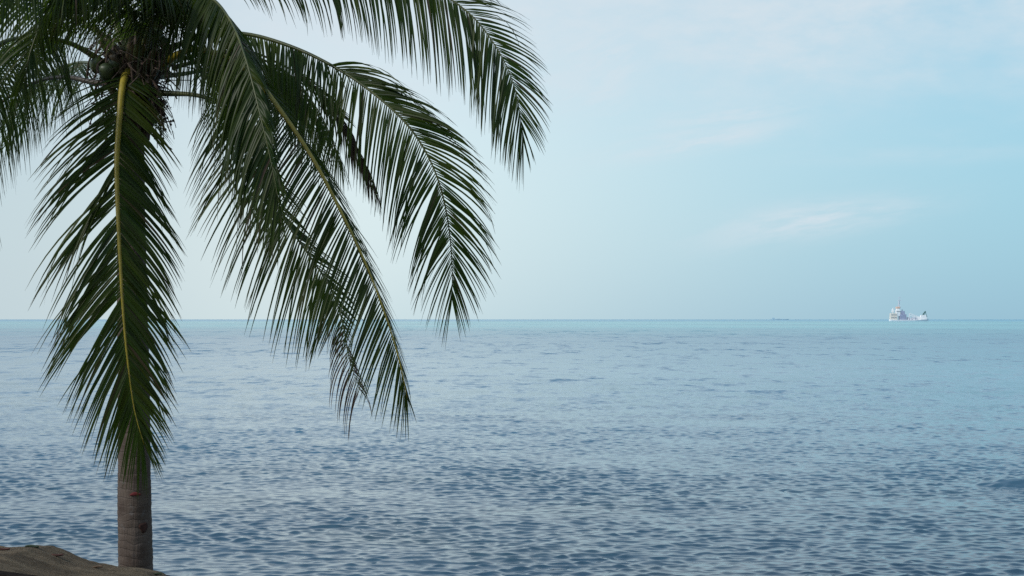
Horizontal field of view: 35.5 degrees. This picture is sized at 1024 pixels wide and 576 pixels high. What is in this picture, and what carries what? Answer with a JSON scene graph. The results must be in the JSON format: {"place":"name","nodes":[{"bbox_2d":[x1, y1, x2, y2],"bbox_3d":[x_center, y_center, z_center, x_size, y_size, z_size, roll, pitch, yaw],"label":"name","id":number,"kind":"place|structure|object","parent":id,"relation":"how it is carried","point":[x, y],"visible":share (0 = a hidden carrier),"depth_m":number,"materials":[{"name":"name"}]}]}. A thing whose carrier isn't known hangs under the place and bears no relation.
{"place":"outdoors","nodes":[
{"label":"outdoors","id":0,"kind":"place"},
{"bbox_2d":[0,545,165,575],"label":"beach","id":1,"kind":"structure","parent":0,"point":[41,560],"depth_m":13.47,"materials":[{"name":"brown sand"}]},
{"bbox_2d":[0,570,35,575],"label":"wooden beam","id":2,"kind":"structure","parent":1,"relation":"on","point":[4,573],"depth_m":11.49,"materials":[{"name":"brown wood"}]},
{"bbox_2d":[25,545,38,547],"bbox_3d":[-4.160,2.240,13.866,0.120,0.025,0.060,0,-1,0],"label":"fallen leaf","id":3,"kind":"object","parent":1,"relation":"on","point":[34,546],"visible":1,"depth_m":13.87,"materials":[{"name":"green plant"}]},
{"bbox_2d":[0,0,551,569],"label":"palm tree","id":4,"kind":"object","parent":1,"relation":"on","point":[238,76],"visible":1,"depth_m":14.07,"materials":[{"name":"green plant"}]},
{"bbox_2d":[0,319,1023,575],"bbox_3d":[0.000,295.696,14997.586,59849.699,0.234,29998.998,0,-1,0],"label":"sea","id":5,"kind":"structure","parent":0,"point":[704,447],"depth_m":39.80,"materials":[{"name":"liquid"}]},
{"bbox_2d":[889,297,927,320],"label":"work ship","id":6,"kind":"object","parent":5,"relation":"on","point":[901,315],"visible":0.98,"depth_m":2745.16,"materials":[{"name":"white paint"}]},
{"bbox_2d":[0,0,1023,318],"label":"sky","id":7,"kind":"structure","parent":0,"point":[702,159],"materials":[{"name":"blue"}]}
]}

